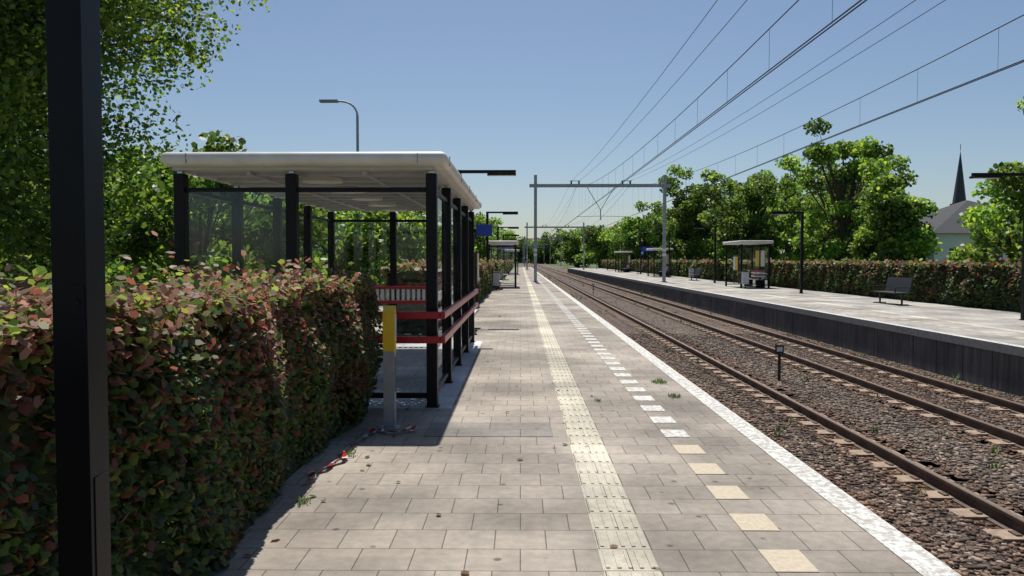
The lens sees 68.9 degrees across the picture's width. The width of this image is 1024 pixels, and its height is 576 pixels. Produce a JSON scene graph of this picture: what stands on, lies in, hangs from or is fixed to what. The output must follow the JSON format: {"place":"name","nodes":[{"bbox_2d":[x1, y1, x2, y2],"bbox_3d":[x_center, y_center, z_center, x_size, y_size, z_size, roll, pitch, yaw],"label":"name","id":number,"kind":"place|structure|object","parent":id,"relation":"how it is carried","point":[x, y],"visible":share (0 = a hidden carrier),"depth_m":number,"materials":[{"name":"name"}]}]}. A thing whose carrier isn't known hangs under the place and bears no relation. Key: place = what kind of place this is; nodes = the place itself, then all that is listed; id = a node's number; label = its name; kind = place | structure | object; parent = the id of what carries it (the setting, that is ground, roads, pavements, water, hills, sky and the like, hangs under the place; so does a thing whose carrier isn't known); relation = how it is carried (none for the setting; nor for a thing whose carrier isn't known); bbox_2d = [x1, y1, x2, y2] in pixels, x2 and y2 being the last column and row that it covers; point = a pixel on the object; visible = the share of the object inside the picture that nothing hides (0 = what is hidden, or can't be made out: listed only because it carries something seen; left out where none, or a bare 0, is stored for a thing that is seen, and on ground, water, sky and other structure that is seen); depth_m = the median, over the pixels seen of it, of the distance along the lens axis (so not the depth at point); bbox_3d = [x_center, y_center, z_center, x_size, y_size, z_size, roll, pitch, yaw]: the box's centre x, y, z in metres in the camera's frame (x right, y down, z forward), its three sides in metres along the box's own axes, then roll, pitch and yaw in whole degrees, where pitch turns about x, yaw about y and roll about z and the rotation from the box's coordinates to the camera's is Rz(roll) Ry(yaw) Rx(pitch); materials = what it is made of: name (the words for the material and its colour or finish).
{"place":"outdoors","nodes":[
{"label":"outdoors","id":0,"kind":"place"},
{"bbox_2d":[0,178,142,293],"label":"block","id":1,"kind":"structure","parent":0,"point":[25,285],"depth_m":56.87,"materials":[{"name":"brick"}]},
{"bbox_2d":[150,208,219,273],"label":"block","id":2,"kind":"structure","parent":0,"point":[195,239],"depth_m":95.28,"materials":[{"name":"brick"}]},
{"bbox_2d":[0,231,382,575],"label":"hedge","id":3,"kind":"object","parent":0,"point":[212,506],"depth_m":3.61,"materials":[{"name":"green plant"}]},
{"bbox_2d":[17,260,597,296],"bbox_3d":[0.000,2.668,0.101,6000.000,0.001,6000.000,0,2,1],"label":"ground","id":4,"kind":"structure","parent":0,"point":[565,265],"depth_m":344.44,"materials":[{"name":"green plant"}]},
{"bbox_2d":[319,99,359,271],"bbox_3d":[-6.658,-2.855,28.990,1.525,8.810,0.220,0,2,1],"label":"street lamp","id":5,"kind":"object","parent":4,"relation":"on","point":[357,117],"visible":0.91,"depth_m":28.82,"materials":[{"name":"grey metal"}]},
{"bbox_2d":[567,268,1023,396],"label":"platform","id":6,"kind":"structure","parent":4,"relation":"on","point":[979,346],"depth_m":22.10,"materials":[{"name":"grey concrete"}]},
{"bbox_2d":[499,245,652,273],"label":"name signs","id":7,"kind":"object","parent":6,"relation":"on","point":[644,249],"visible":0.61,"depth_m":77.69,"materials":[{"name":"metal"}]},
{"bbox_2d":[474,250,739,308],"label":"platform signs","id":8,"kind":"object","parent":6,"relation":"on","point":[736,260],"visible":0.78,"depth_m":25.18,"materials":[{"name":"metal"}]},
{"bbox_2d":[615,253,630,271],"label":"shelter posts","id":9,"kind":"object","parent":6,"relation":"on","point":[618,263],"visible":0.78,"depth_m":97.77,"materials":[{"name":"black metal"}]},
{"bbox_2d":[614,251,632,252],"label":"shelter roof","id":10,"kind":"object","parent":9,"relation":"on","point":[623,251],"visible":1,"depth_m":97.51,"materials":[{"name":"white metal"}]},
{"bbox_2d":[623,256,629,270],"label":"shelter bench","id":11,"kind":"object","parent":6,"relation":"on","point":[627,268],"visible":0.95,"depth_m":98.89,"materials":[{"name":"white paint"}]},
{"bbox_2d":[648,250,670,276],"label":"shelter posts","id":12,"kind":"object","parent":6,"relation":"on","point":[654,275],"visible":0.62,"depth_m":71.83,"materials":[{"name":"black metal"}]},
{"bbox_2d":[646,248,672,249],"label":"shelter roof","id":13,"kind":"object","parent":12,"relation":"on","point":[658,249],"visible":0.74,"depth_m":71.51,"materials":[{"name":"white metal"}]},
{"bbox_2d":[659,254,667,276],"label":"shelter bench","id":14,"kind":"object","parent":6,"relation":"on","point":[660,272],"visible":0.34,"depth_m":73.78,"materials":[{"name":"white paint"}]},
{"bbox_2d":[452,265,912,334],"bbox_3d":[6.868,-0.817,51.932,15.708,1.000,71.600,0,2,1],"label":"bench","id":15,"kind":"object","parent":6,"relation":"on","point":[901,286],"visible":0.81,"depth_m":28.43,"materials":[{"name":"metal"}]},
{"bbox_2d":[597,257,779,282],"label":"hedge leaves","id":16,"kind":"object","parent":6,"relation":"on","point":[686,265],"depth_m":68.00,"materials":[{"name":"green plant"}]},
{"bbox_2d":[725,244,769,287],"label":"shelter posts","id":17,"kind":"object","parent":6,"relation":"on","point":[741,257],"visible":0.74,"depth_m":43.45,"materials":[{"name":"black metal"}]},
{"bbox_2d":[722,240,773,244],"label":"shelter roof","id":18,"kind":"object","parent":17,"relation":"on","point":[757,242],"visible":1,"depth_m":43.17,"materials":[{"name":"white metal"}]},
{"bbox_2d":[752,247,767,284],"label":"shelter glass","id":19,"kind":"object","parent":17,"relation":"attached to","point":[762,268],"visible":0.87,"depth_m":44.86,"materials":[{"name":"clear glass"}]},
{"bbox_2d":[746,250,765,287],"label":"shelter interior furnishings","id":20,"kind":"object","parent":6,"relation":"on","point":[760,281],"visible":0.88,"depth_m":44.53,"materials":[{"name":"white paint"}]},
{"bbox_2d":[770,255,1021,311],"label":"hedge leaves","id":21,"kind":"object","parent":6,"relation":"on","point":[962,288],"depth_m":28.97,"materials":[{"name":"green plant"}]},
{"bbox_2d":[25,0,1023,259],"label":"sky","id":22,"kind":"structure","parent":0,"point":[540,88],"materials":[{"name":"blue"}]},
{"bbox_2d":[191,267,922,575],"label":"platform","id":23,"kind":"structure","parent":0,"point":[497,505],"depth_m":5.34,"materials":[{"name":"grey concrete"}]},
{"bbox_2d":[303,424,418,482],"bbox_3d":[-1.382,1.375,6.439,0.455,0.040,1.992,1,2,19],"label":"barrier tape","id":24,"kind":"object","parent":23,"relation":"on","point":[312,474],"visible":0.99,"depth_m":6.29,"materials":[{"name":"red plastic"}]},
{"bbox_2d":[379,306,399,429],"bbox_3d":[-1.198,0.774,7.309,0.180,1.200,0.160,0,2,1],"label":"card reader post","id":25,"kind":"object","parent":23,"relation":"on","point":[389,360],"visible":0.98,"depth_m":7.27,"materials":[{"name":"grey metal"}]},
{"bbox_2d":[367,341,481,408],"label":"shelter floor","id":26,"kind":"structure","parent":23,"relation":"on","point":[411,368],"depth_m":10.62,"materials":[{"name":"grey concrete"}]},
{"bbox_2d":[173,170,474,407],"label":"shelter posts","id":27,"kind":"object","parent":26,"relation":"on","point":[462,220],"visible":0.62,"depth_m":9.90,"materials":[{"name":"black metal"}]},
{"bbox_2d":[160,152,481,208],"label":"shelter roof","id":28,"kind":"structure","parent":27,"relation":"on","point":[441,162],"depth_m":8.03,"materials":[{"name":"white metal"}]},
{"bbox_2d":[374,289,477,343],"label":"red shelter rails","id":29,"kind":"object","parent":27,"relation":"attached to","point":[444,337],"visible":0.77,"depth_m":8.19,"materials":[{"name":"red metal"}]},
{"bbox_2d":[172,153,491,344],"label":"shelter fittings","id":30,"kind":"object","parent":26,"relation":"on","point":[274,177],"visible":0.76,"depth_m":9.58,"materials":[{"name":"metal"}]},
{"bbox_2d":[370,388,422,404],"bbox_3d":[-2.118,1.290,9.095,2.192,0.016,1.422,0,2,1],"label":"broken glass","id":31,"kind":"object","parent":26,"relation":"on","point":[401,403],"visible":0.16,"depth_m":8.62,"materials":[{"name":"clear glass"}]},
{"bbox_2d":[243,318,617,573],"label":"fallen leaves","id":32,"kind":"object","parent":23,"relation":"on","point":[467,572],"visible":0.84,"depth_m":5.08,"materials":[{"name":"brown plant"}]},
{"bbox_2d":[377,253,494,333],"bbox_3d":[-1.921,-0.401,29.337,1.779,1.983,27.611,0,2,1],"label":"hedge","id":33,"kind":"object","parent":23,"relation":"on","point":[486,268],"depth_m":15.75,"materials":[{"name":"green plant"}]},
{"bbox_2d":[233,294,679,575],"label":"paving weeds","id":34,"kind":"object","parent":23,"relation":"on","point":[659,381],"visible":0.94,"depth_m":6.37,"materials":[{"name":"green plant"}]},
{"bbox_2d":[480,257,513,279],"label":"hedge","id":35,"kind":"object","parent":23,"relation":"on","point":[499,265],"depth_m":61.80,"materials":[{"name":"green plant"}]},
{"bbox_2d":[489,244,516,287],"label":"shelter posts","id":36,"kind":"object","parent":23,"relation":"on","point":[490,254],"visible":0.64,"depth_m":45.51,"materials":[{"name":"black metal"}]},
{"bbox_2d":[489,241,518,244],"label":"shelter roof","id":37,"kind":"structure","parent":36,"relation":"on","point":[503,242],"depth_m":43.70,"materials":[{"name":"white metal"}]},
{"bbox_2d":[505,251,517,274],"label":"shelter posts","id":38,"kind":"object","parent":23,"relation":"on","point":[517,262],"visible":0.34,"depth_m":81.90,"materials":[{"name":"black metal"}]},
{"bbox_2d":[45,0,1023,575],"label":"lamp posts","id":39,"kind":"object","parent":23,"relation":"on","point":[77,250],"visible":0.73,"depth_m":2.03,"materials":[{"name":"black metal"}]},
{"bbox_2d":[522,175,670,281],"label":"catenary portals","id":40,"kind":"object","parent":23,"relation":"on","point":[535,185],"visible":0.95,"depth_m":54.71,"materials":[{"name":"grey metal"}]},
{"bbox_2d":[532,0,1023,250],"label":"catenary wires","id":41,"kind":"object","parent":40,"relation":"hanging from","point":[983,76],"visible":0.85,"depth_m":16.36,"materials":[{"name":"black metal"}]},
{"bbox_2d":[424,267,960,575],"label":"platform markings","id":42,"kind":"object","parent":23,"relation":"on","point":[612,518],"visible":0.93,"depth_m":5.78,"materials":[{"name":"beige tile"}]},
{"bbox_2d":[518,263,1023,575],"bbox_3d":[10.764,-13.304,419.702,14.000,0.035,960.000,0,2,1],"label":"track ballast","id":43,"kind":"structure","parent":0,"point":[650,317],"depth_m":12.15,"materials":[{"name":"gravel"}]},
{"bbox_2d":[592,284,783,379],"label":"track marker posts","id":44,"kind":"object","parent":43,"relation":"on","point":[779,349],"visible":1,"depth_m":15.98,"materials":[{"name":"grey metal"}]},
{"bbox_2d":[544,275,1003,494],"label":"track weeds","id":45,"kind":"object","parent":43,"relation":"on","point":[876,430],"visible":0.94,"depth_m":11.83,"materials":[{"name":"green plant"}]},
{"bbox_2d":[528,265,1023,541],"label":"sleepers","id":46,"kind":"object","parent":43,"relation":"on","point":[1009,535],"visible":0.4,"depth_m":13.46},
{"bbox_2d":[525,263,1023,534],"bbox_3d":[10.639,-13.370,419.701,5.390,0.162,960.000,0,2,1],"label":"rails","id":47,"kind":"object","parent":46,"relation":"on","point":[1002,517],"visible":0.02,"depth_m":13.38,"materials":[{"name":"metal"}]},
{"bbox_2d":[625,333,1023,575],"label":"ballast stones","id":48,"kind":"object","parent":43,"relation":"on","point":[1000,564],"visible":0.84,"depth_m":11.25,"materials":[{"name":"grey gravel"}]},
{"bbox_2d":[950,144,965,204],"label":"church tower","id":49,"kind":"structure","parent":0,"point":[959,195],"depth_m":295.63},
{"bbox_2d":[911,200,1015,262],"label":"white house","id":50,"kind":"structure","parent":0,"point":[951,233],"depth_m":49.88,"materials":[{"name":"paint"}]}
]}

